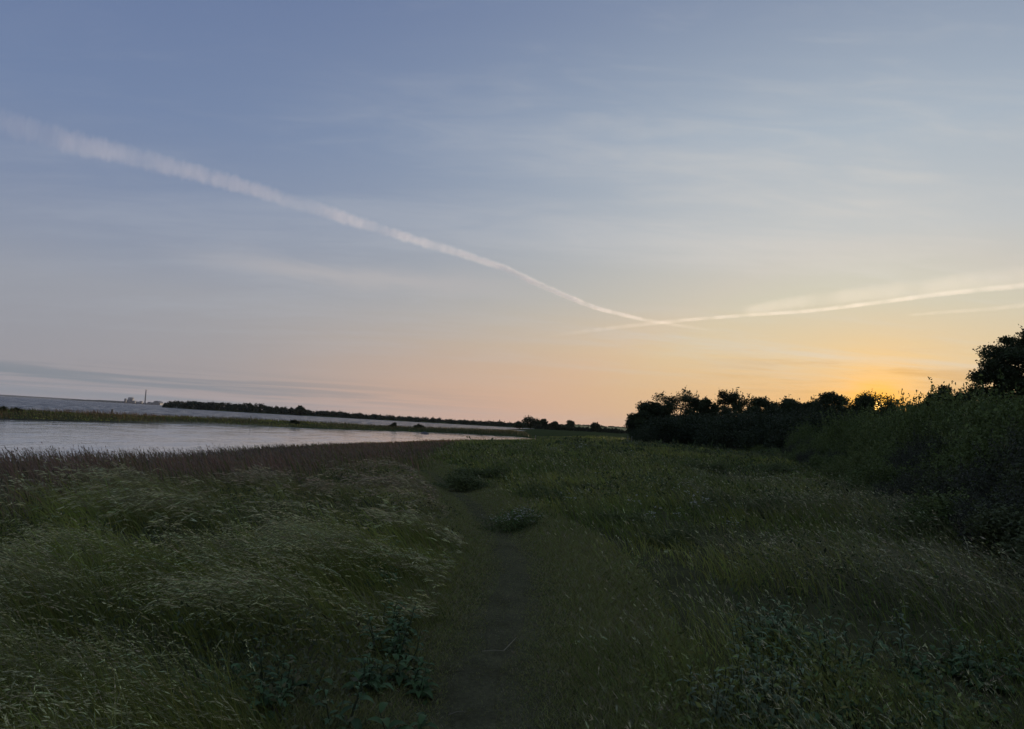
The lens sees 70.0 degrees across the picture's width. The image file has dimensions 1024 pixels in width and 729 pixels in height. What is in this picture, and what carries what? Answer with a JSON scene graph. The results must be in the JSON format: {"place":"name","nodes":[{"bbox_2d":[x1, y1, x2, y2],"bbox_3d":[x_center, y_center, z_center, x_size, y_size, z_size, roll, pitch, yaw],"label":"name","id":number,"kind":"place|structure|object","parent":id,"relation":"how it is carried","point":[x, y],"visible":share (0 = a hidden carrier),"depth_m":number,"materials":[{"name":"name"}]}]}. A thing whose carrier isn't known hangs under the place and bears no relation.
{"place":"outdoors","nodes":[
{"label":"outdoors","id":0,"kind":"place"},
{"bbox_2d":[0,396,529,430],"bbox_3d":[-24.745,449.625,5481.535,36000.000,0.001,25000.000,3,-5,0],"label":"sea","id":1,"kind":"structure","parent":0,"point":[36,403],"depth_m":351.24,"materials":[{"name":"grey liquid"}]},
{"bbox_2d":[406,460,530,728],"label":"path","id":2,"kind":"structure","parent":0,"point":[473,695],"depth_m":5.81,"materials":[{"name":"soil"}]},
{"bbox_2d":[0,407,1023,728],"bbox_3d":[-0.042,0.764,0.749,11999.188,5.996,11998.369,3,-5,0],"label":"ground","id":3,"kind":"structure","parent":0,"point":[690,591],"depth_m":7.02,"materials":[{"name":"green plant"}]},
{"bbox_2d":[0,463,466,728],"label":"hollow weeds","id":4,"kind":"object","parent":3,"relation":"on","point":[299,673],"visible":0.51,"depth_m":4.49,"materials":[{"name":"green plant"}]},
{"bbox_2d":[0,452,471,728],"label":"tall grass","id":5,"kind":"structure","parent":3,"relation":"on","point":[142,502],"depth_m":5.85,"materials":[{"name":"green plant"}]},
{"bbox_2d":[0,439,485,534],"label":"sedge","id":6,"kind":"object","parent":3,"relation":"on","point":[203,460],"visible":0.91,"depth_m":20.20,"materials":[{"name":"brown plant"}]},
{"bbox_2d":[210,658,277,724],"bbox_3d":[-1.462,1.800,3.975,0.364,0.364,0.238,2,-5,17],"label":"weed","id":7,"kind":"object","parent":3,"relation":"on","point":[262,685],"visible":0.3,"depth_m":3.98,"materials":[{"name":"green plant"}]},
{"bbox_2d":[0,406,529,436],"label":"spit grass","id":8,"kind":"structure","parent":3,"relation":"on","point":[387,427],"depth_m":117.21,"materials":[{"name":"green plant"}]},
{"bbox_2d":[0,420,531,461],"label":"lagoon","id":9,"kind":"structure","parent":3,"relation":"on","point":[67,436],"depth_m":62.71,"materials":[{"name":"grey liquid"}]},
{"bbox_2d":[242,638,295,695],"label":"weed","id":10,"kind":"object","parent":3,"relation":"on","point":[266,671],"visible":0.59,"depth_m":4.35,"materials":[{"name":"green plant"}]},
{"bbox_2d":[247,680,294,728],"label":"weed","id":11,"kind":"object","parent":3,"relation":"on","point":[266,700],"visible":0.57,"depth_m":3.92,"materials":[{"name":"green plant"}]},
{"bbox_2d":[267,655,301,700],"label":"weed","id":12,"kind":"object","parent":3,"relation":"on","point":[284,679],"visible":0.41,"depth_m":4.21,"materials":[{"name":"green plant"}]},
{"bbox_2d":[278,669,333,708],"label":"weed","id":13,"kind":"object","parent":3,"relation":"on","point":[304,682],"visible":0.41,"depth_m":4.22,"materials":[{"name":"green plant"}]},
{"bbox_2d":[311,673,374,728],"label":"weed","id":14,"kind":"object","parent":3,"relation":"on","point":[356,723],"visible":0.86,"depth_m":3.90,"materials":[{"name":"green plant"}]},
{"bbox_2d":[342,654,382,697],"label":"weed","id":15,"kind":"object","parent":3,"relation":"on","point":[358,674],"visible":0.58,"depth_m":4.39,"materials":[{"name":"green plant"}]},
{"bbox_2d":[162,400,563,426],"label":"wood","id":16,"kind":"object","parent":3,"relation":"on","point":[243,407],"visible":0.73,"depth_m":658.78,"materials":[{"name":"green plant"}]},
{"bbox_2d":[358,653,394,695],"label":"weed","id":17,"kind":"object","parent":3,"relation":"on","point":[383,686],"visible":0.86,"depth_m":4.43,"materials":[{"name":"green plant"}]},
{"bbox_2d":[357,613,406,657],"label":"weed","id":18,"kind":"object","parent":3,"relation":"on","point":[375,634],"visible":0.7,"depth_m":5.11,"materials":[{"name":"green plant"}]},
{"bbox_2d":[373,654,408,684],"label":"weed","id":19,"kind":"object","parent":3,"relation":"on","point":[383,678],"visible":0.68,"depth_m":4.67,"materials":[{"name":"green plant"}]},
{"bbox_2d":[364,702,437,728],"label":"weed","id":20,"kind":"object","parent":3,"relation":"on","point":[421,721],"visible":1,"depth_m":3.78,"materials":[{"name":"green plant"}]},
{"bbox_2d":[382,653,429,688],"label":"weed","id":21,"kind":"object","parent":3,"relation":"on","point":[402,667],"visible":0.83,"depth_m":4.68,"materials":[{"name":"green plant"}]},
{"bbox_2d":[387,619,427,663],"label":"weed","id":22,"kind":"object","parent":3,"relation":"on","point":[408,659],"visible":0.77,"depth_m":5.12,"materials":[{"name":"green plant"}]},
{"bbox_2d":[404,663,439,704],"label":"weed","id":23,"kind":"object","parent":3,"relation":"on","point":[427,690],"visible":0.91,"depth_m":4.53,"materials":[{"name":"green plant"}]},
{"bbox_2d":[173,458,749,728],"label":"path turf","id":24,"kind":"structure","parent":3,"relation":"on","point":[611,621],"depth_m":6.17,"materials":[{"name":"green plant"}]},
{"bbox_2d":[430,466,492,492],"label":"bramble","id":25,"kind":"object","parent":3,"relation":"on","point":[464,482],"visible":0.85,"depth_m":18.69,"materials":[{"name":"green plant"}]},
{"bbox_2d":[448,461,510,480],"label":"bramble","id":26,"kind":"object","parent":3,"relation":"on","point":[485,471],"visible":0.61,"depth_m":21.39,"materials":[{"name":"green plant"}]},
{"bbox_2d":[623,410,657,433],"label":"tree","id":27,"kind":"object","parent":3,"relation":"on","point":[634,420],"visible":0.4,"depth_m":114.66,"materials":[{"name":"green plant"}]},
{"bbox_2d":[635,399,668,421],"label":"tree","id":28,"kind":"object","parent":3,"relation":"on","point":[645,406],"visible":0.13,"depth_m":118.43,"materials":[{"name":"green plant"}]},
{"bbox_2d":[639,405,690,443],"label":"shrub","id":29,"kind":"object","parent":3,"relation":"on","point":[662,425],"visible":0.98,"depth_m":94.17,"materials":[{"name":"green plant"}]},
{"bbox_2d":[651,385,707,421],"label":"tree","id":30,"kind":"object","parent":3,"relation":"on","point":[671,402],"visible":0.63,"depth_m":115.74,"materials":[{"name":"green plant"}]},
{"bbox_2d":[678,409,716,445],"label":"shrub","id":31,"kind":"object","parent":3,"relation":"on","point":[691,422],"visible":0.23,"depth_m":97.66,"materials":[{"name":"green plant"}]},
{"bbox_2d":[675,665,734,717],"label":"weed","id":32,"kind":"object","parent":3,"relation":"on","point":[710,712],"visible":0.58,"depth_m":4.36,"materials":[{"name":"green plant"}]},
{"bbox_2d":[679,458,733,473],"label":"bramble","id":33,"kind":"object","parent":3,"relation":"on","point":[711,466],"visible":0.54,"depth_m":32.68,"materials":[{"name":"green plant"}]},
{"bbox_2d":[697,397,719,415],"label":"tree","id":34,"kind":"object","parent":3,"relation":"on","point":[712,407],"visible":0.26,"depth_m":117.23,"materials":[{"name":"green plant"}]},
{"bbox_2d":[697,675,740,726],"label":"weed","id":35,"kind":"object","parent":3,"relation":"on","point":[720,710],"visible":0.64,"depth_m":4.17,"materials":[{"name":"green plant"}]},
{"bbox_2d":[693,403,747,447],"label":"shrub","id":36,"kind":"object","parent":3,"relation":"on","point":[706,433],"visible":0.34,"depth_m":88.91,"materials":[{"name":"green plant"}]},
{"bbox_2d":[428,442,1023,728],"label":"meadow herbs","id":37,"kind":"object","parent":3,"relation":"on","point":[807,677],"visible":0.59,"depth_m":5.26,"materials":[{"name":"green plant"}]},
{"bbox_2d":[708,674,752,728],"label":"weed","id":38,"kind":"object","parent":3,"relation":"on","point":[723,713],"visible":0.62,"depth_m":4.17,"materials":[{"name":"green plant"}]},
{"bbox_2d":[700,406,763,450],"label":"shrub","id":39,"kind":"object","parent":3,"relation":"on","point":[730,428],"visible":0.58,"depth_m":83.81,"materials":[{"name":"green plant"}]},
{"bbox_2d":[443,434,1023,628],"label":"tall weeds","id":40,"kind":"object","parent":3,"relation":"on","point":[720,472],"visible":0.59,"depth_m":16.98,"materials":[{"name":"green plant"}]},
{"bbox_2d":[715,387,753,417],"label":"tree","id":41,"kind":"object","parent":3,"relation":"on","point":[734,400],"visible":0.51,"depth_m":111.47,"materials":[{"name":"green plant"}]},
{"bbox_2d":[722,630,767,683],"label":"weed","id":42,"kind":"object","parent":3,"relation":"on","point":[752,654],"visible":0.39,"depth_m":5.10,"materials":[{"name":"green plant"}]},
{"bbox_2d":[723,613,770,661],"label":"weed","id":43,"kind":"object","parent":3,"relation":"on","point":[760,635],"visible":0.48,"depth_m":5.66,"materials":[{"name":"green plant"}]},
{"bbox_2d":[730,414,787,450],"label":"shrub","id":44,"kind":"object","parent":3,"relation":"on","point":[744,441],"visible":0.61,"depth_m":79.18,"materials":[{"name":"green plant"}]},
{"bbox_2d":[741,396,779,415],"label":"tree","id":45,"kind":"object","parent":3,"relation":"on","point":[758,402],"visible":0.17,"depth_m":104.91,"materials":[{"name":"green plant"}]},
{"bbox_2d":[735,682,786,728],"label":"weed","id":46,"kind":"object","parent":3,"relation":"on","point":[774,696],"visible":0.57,"depth_m":4.17,"materials":[{"name":"green plant"}]},
{"bbox_2d":[736,667,788,728],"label":"weed","id":47,"kind":"object","parent":3,"relation":"on","point":[761,687],"visible":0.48,"depth_m":4.22,"materials":[{"name":"green plant"}]},
{"bbox_2d":[734,603,792,655],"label":"weed","id":48,"kind":"object","parent":3,"relation":"on","point":[747,608],"visible":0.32,"depth_m":5.79,"materials":[{"name":"green plant"}]},
{"bbox_2d":[735,407,795,445],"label":"shrub","id":49,"kind":"object","parent":3,"relation":"on","point":[764,416],"visible":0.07,"depth_m":83.77,"materials":[{"name":"green plant"}]},
{"bbox_2d":[746,664,799,722],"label":"weed","id":50,"kind":"object","parent":3,"relation":"on","point":[757,679],"visible":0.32,"depth_m":4.37,"materials":[{"name":"green plant"}]},
{"bbox_2d":[764,609,789,662],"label":"weed","id":51,"kind":"object","parent":3,"relation":"on","point":[779,639],"visible":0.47,"depth_m":5.60,"materials":[{"name":"green plant"}]},
{"bbox_2d":[754,638,801,690],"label":"weed","id":52,"kind":"object","parent":3,"relation":"on","point":[783,661],"visible":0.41,"depth_m":4.84,"materials":[{"name":"green plant"}]},
{"bbox_2d":[742,686,819,728],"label":"weed","id":53,"kind":"object","parent":3,"relation":"on","point":[796,710],"visible":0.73,"depth_m":4.00,"materials":[{"name":"green plant"}]},
{"bbox_2d":[756,619,813,663],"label":"weed","id":54,"kind":"object","parent":3,"relation":"on","point":[768,621],"visible":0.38,"depth_m":5.71,"materials":[{"name":"green plant"}]},
{"bbox_2d":[769,396,804,415],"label":"tree","id":55,"kind":"object","parent":3,"relation":"on","point":[785,405],"visible":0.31,"depth_m":98.58,"materials":[{"name":"green plant"}]},
{"bbox_2d":[767,599,808,638],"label":"weed","id":56,"kind":"object","parent":3,"relation":"on","point":[792,617],"visible":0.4,"depth_m":5.96,"materials":[{"name":"green plant"}]},
{"bbox_2d":[763,663,813,728],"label":"weed","id":57,"kind":"object","parent":3,"relation":"on","point":[794,693],"visible":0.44,"depth_m":4.19,"materials":[{"name":"green plant"}]},
{"bbox_2d":[762,408,820,450],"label":"shrub","id":58,"kind":"object","parent":3,"relation":"on","point":[780,439],"visible":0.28,"depth_m":74.59,"materials":[{"name":"green plant"}]},
{"bbox_2d":[784,416,818,448],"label":"shrub","id":59,"kind":"object","parent":3,"relation":"on","point":[809,428],"visible":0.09,"depth_m":65.42,"materials":[{"name":"green plant"}]},
{"bbox_2d":[786,424,819,448],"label":"shrub","id":60,"kind":"object","parent":3,"relation":"on","point":[796,441],"visible":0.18,"depth_m":62.63,"materials":[{"name":"green plant"}]},
{"bbox_2d":[795,444,829,465],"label":"shrub","id":61,"kind":"object","parent":3,"relation":"on","point":[803,457],"visible":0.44,"depth_m":44.34,"materials":[{"name":"green plant"}]},
{"bbox_2d":[808,616,844,662],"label":"weed","id":62,"kind":"object","parent":3,"relation":"on","point":[827,636],"visible":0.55,"depth_m":5.67,"materials":[{"name":"green plant"}]},
{"bbox_2d":[806,712,846,728],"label":"weed","id":63,"kind":"object","parent":3,"relation":"on","point":[818,718],"visible":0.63,"depth_m":4.05,"materials":[{"name":"green plant"}]},
{"bbox_2d":[806,391,849,415],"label":"tree","id":64,"kind":"object","parent":3,"relation":"on","point":[826,399],"visible":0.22,"depth_m":89.32,"materials":[{"name":"green plant"}]},
{"bbox_2d":[790,394,866,434],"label":"shrub","id":65,"kind":"object","parent":3,"relation":"on","point":[819,421],"visible":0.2,"depth_m":66.89,"materials":[{"name":"green plant"}]},
{"bbox_2d":[803,632,875,703],"bbox_3d":[2.215,2.092,4.954,0.308,0.473,0.472,7,-6,-41],"label":"weed","id":66,"kind":"object","parent":3,"relation":"on","point":[832,670],"visible":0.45,"depth_m":4.99,"materials":[{"name":"green plant"}]},
{"bbox_2d":[827,636,869,696],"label":"weed","id":67,"kind":"object","parent":3,"relation":"on","point":[836,654],"visible":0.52,"depth_m":5.01,"materials":[{"name":"green plant"}]},
{"bbox_2d":[828,698,868,728],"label":"weed","id":68,"kind":"object","parent":3,"relation":"on","point":[842,714],"visible":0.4,"depth_m":4.42,"materials":[{"name":"green plant"}]},
{"bbox_2d":[818,397,882,449],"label":"shrub","id":69,"kind":"object","parent":3,"relation":"on","point":[836,428],"visible":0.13,"depth_m":46.94,"materials":[{"name":"green plant"}]},
{"bbox_2d":[830,416,872,455],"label":"shrub","id":70,"kind":"object","parent":3,"relation":"on","point":[845,441],"visible":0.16,"depth_m":40.61,"materials":[{"name":"green plant"}]},
{"bbox_2d":[828,692,883,727],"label":"weed","id":71,"kind":"object","parent":3,"relation":"on","point":[853,704],"visible":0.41,"depth_m":4.47,"materials":[{"name":"green plant"}]},
{"bbox_2d":[833,429,881,460],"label":"shrub","id":72,"kind":"object","parent":3,"relation":"on","point":[860,445],"visible":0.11,"depth_m":36.26,"materials":[{"name":"green plant"}]},
{"bbox_2d":[834,618,892,670],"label":"weed","id":73,"kind":"object","parent":3,"relation":"on","point":[879,641],"visible":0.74,"depth_m":5.66,"materials":[{"name":"green plant"}]},
{"bbox_2d":[835,390,904,420],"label":"tree","id":74,"kind":"object","parent":3,"relation":"on","point":[865,400],"visible":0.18,"depth_m":82.97,"materials":[{"name":"green plant"}]},
{"bbox_2d":[863,404,906,452],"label":"shrub","id":75,"kind":"object","parent":3,"relation":"on","point":[872,435],"visible":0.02,"depth_m":36.36,"materials":[{"name":"green plant"}]},
{"bbox_2d":[886,606,917,648],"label":"weed","id":76,"kind":"object","parent":3,"relation":"on","point":[900,639],"visible":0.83,"depth_m":6.35,"materials":[{"name":"green plant"}]},
{"bbox_2d":[884,637,920,676],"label":"weed","id":77,"kind":"object","parent":3,"relation":"on","point":[899,672],"visible":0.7,"depth_m":5.58,"materials":[{"name":"green plant"}]},
{"bbox_2d":[878,388,956,449],"bbox_3d":[18.416,3.143,32.176,3.970,4.665,3.972,7,-6,-37],"label":"shrub","id":78,"kind":"object","parent":3,"relation":"on","point":[906,420],"visible":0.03,"depth_m":32.33,"materials":[{"name":"green plant"}]},
{"bbox_2d":[897,647,938,685],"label":"weed","id":79,"kind":"object","parent":3,"relation":"on","point":[920,675],"visible":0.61,"depth_m":5.41,"materials":[{"name":"green plant"}]},
{"bbox_2d":[901,688,951,728],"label":"weed","id":80,"kind":"object","parent":3,"relation":"on","point":[926,705],"visible":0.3,"depth_m":4.53,"materials":[{"name":"green plant"}]},
{"bbox_2d":[897,668,956,704],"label":"weed","id":81,"kind":"object","parent":3,"relation":"on","point":[941,677],"visible":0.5,"depth_m":4.98,"materials":[{"name":"green plant"}]},
{"bbox_2d":[878,477,987,545],"bbox_3d":[8.059,2.721,13.389,2.374,1.343,2.373,0,-6,37],"label":"shrub","id":82,"kind":"object","parent":3,"relation":"on","point":[940,506],"visible":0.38,"depth_m":13.26,"materials":[{"name":"green plant"}]},
{"bbox_2d":[901,392,966,452],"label":"shrub","id":83,"kind":"object","parent":3,"relation":"on","point":[937,413],"visible":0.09,"depth_m":28.99,"materials":[{"name":"green plant"}]},
{"bbox_2d":[916,686,952,728],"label":"weed","id":84,"kind":"object","parent":3,"relation":"on","point":[942,726],"visible":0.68,"depth_m":4.34,"materials":[{"name":"green plant"}]},
{"bbox_2d":[896,376,990,445],"bbox_3d":[18.553,3.145,30.312,4.036,5.283,5.068,4,-5,-9],"label":"shrub","id":85,"kind":"object","parent":3,"relation":"on","point":[925,414],"visible":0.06,"depth_m":31.02,"materials":[{"name":"green plant"}]},
{"bbox_2d":[922,384,966,406],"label":"tree","id":86,"kind":"object","parent":3,"relation":"on","point":[944,388],"visible":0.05,"depth_m":45.84,"materials":[{"name":"green plant"}]},
{"bbox_2d":[923,645,965,676],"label":"weed","id":87,"kind":"object","parent":3,"relation":"on","point":[939,657],"visible":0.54,"depth_m":5.65,"materials":[{"name":"green plant"}]},
{"bbox_2d":[936,622,978,669],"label":"weed","id":88,"kind":"object","parent":3,"relation":"on","point":[951,646],"visible":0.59,"depth_m":5.89,"materials":[{"name":"green plant"}]},
{"bbox_2d":[913,420,1003,479],"bbox_3d":[12.630,2.938,19.555,3.649,2.879,2.906,5,-5,-26],"label":"shrub","id":89,"kind":"object","parent":3,"relation":"on","point":[942,462],"visible":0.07,"depth_m":19.77,"materials":[{"name":"green plant"}]},
{"bbox_2d":[915,383,1021,447],"bbox_3d":[17.480,2.857,27.397,4.302,4.364,3.415,8,-6,-43],"label":"shrub","id":90,"kind":"object","parent":3,"relation":"on","point":[952,426],"visible":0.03,"depth_m":27.26,"materials":[{"name":"green plant"}]},
{"bbox_2d":[925,394,1022,463],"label":"shrub","id":91,"kind":"object","parent":3,"relation":"on","point":[990,427],"visible":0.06,"depth_m":21.04,"materials":[{"name":"green plant"}]},
{"bbox_2d":[951,642,996,685],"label":"weed","id":92,"kind":"object","parent":3,"relation":"on","point":[969,662],"visible":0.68,"depth_m":5.43,"materials":[{"name":"green plant"}]},
{"bbox_2d":[928,369,1020,458],"bbox_3d":[15.964,2.411,24.126,3.931,4.579,3.929,1,-5,20],"label":"shrub","id":93,"kind":"object","parent":3,"relation":"on","point":[981,411],"visible":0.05,"depth_m":24.01,"materials":[{"name":"green plant"}]},
{"bbox_2d":[948,646,1005,690],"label":"weed","id":94,"kind":"object","parent":3,"relation":"on","point":[960,648],"visible":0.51,"depth_m":5.43,"materials":[{"name":"green plant"}]},
{"bbox_2d":[935,411,1023,476],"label":"shrub","id":95,"kind":"object","parent":3,"relation":"on","point":[962,454],"visible":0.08,"depth_m":18.34,"materials":[{"name":"green plant"}]},
{"bbox_2d":[942,417,1023,505],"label":"shrub","id":96,"kind":"object","parent":3,"relation":"on","point":[983,476],"visible":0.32,"depth_m":14.78,"materials":[{"name":"green plant"}]},
{"bbox_2d":[942,468,1023,563],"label":"shrub","id":97,"kind":"object","parent":3,"relation":"on","point":[1018,499],"visible":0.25,"depth_m":11.58,"materials":[{"name":"green plant"}]},
{"bbox_2d":[942,470,1023,547],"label":"shrub","id":98,"kind":"object","parent":3,"relation":"on","point":[999,496],"visible":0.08,"depth_m":12.67,"materials":[{"name":"green plant"}]},
{"bbox_2d":[947,386,1023,444],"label":"shrub","id":99,"kind":"object","parent":3,"relation":"on","point":[1015,401],"visible":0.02,"depth_m":22.49,"materials":[{"name":"green plant"}]},
{"bbox_2d":[954,497,1023,574],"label":"shrub","id":100,"kind":"object","parent":3,"relation":"on","point":[993,519],"visible":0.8,"depth_m":10.45,"materials":[{"name":"green plant"}]},
{"bbox_2d":[966,693,1012,723],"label":"weed","id":101,"kind":"object","parent":3,"relation":"on","point":[986,704],"visible":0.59,"depth_m":4.74,"materials":[{"name":"green plant"}]},
{"bbox_2d":[963,324,1023,406],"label":"tree","id":102,"kind":"object","parent":3,"relation":"on","point":[1007,359],"visible":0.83,"depth_m":39.84,"materials":[{"name":"green plant"}]},
{"bbox_2d":[969,663,1023,694],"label":"weed","id":103,"kind":"object","parent":3,"relation":"on","point":[981,681],"visible":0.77,"depth_m":5.27,"materials":[{"name":"green plant"}]},
{"bbox_2d":[979,518,1023,591],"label":"shrub","id":104,"kind":"object","parent":3,"relation":"on","point":[1017,549],"visible":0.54,"depth_m":9.22,"materials":[{"name":"green plant"}]},
{"bbox_2d":[0,0,1023,426],"label":"sky","id":105,"kind":"structure","parent":0,"point":[581,212],"materials":[{"name":"blue"}]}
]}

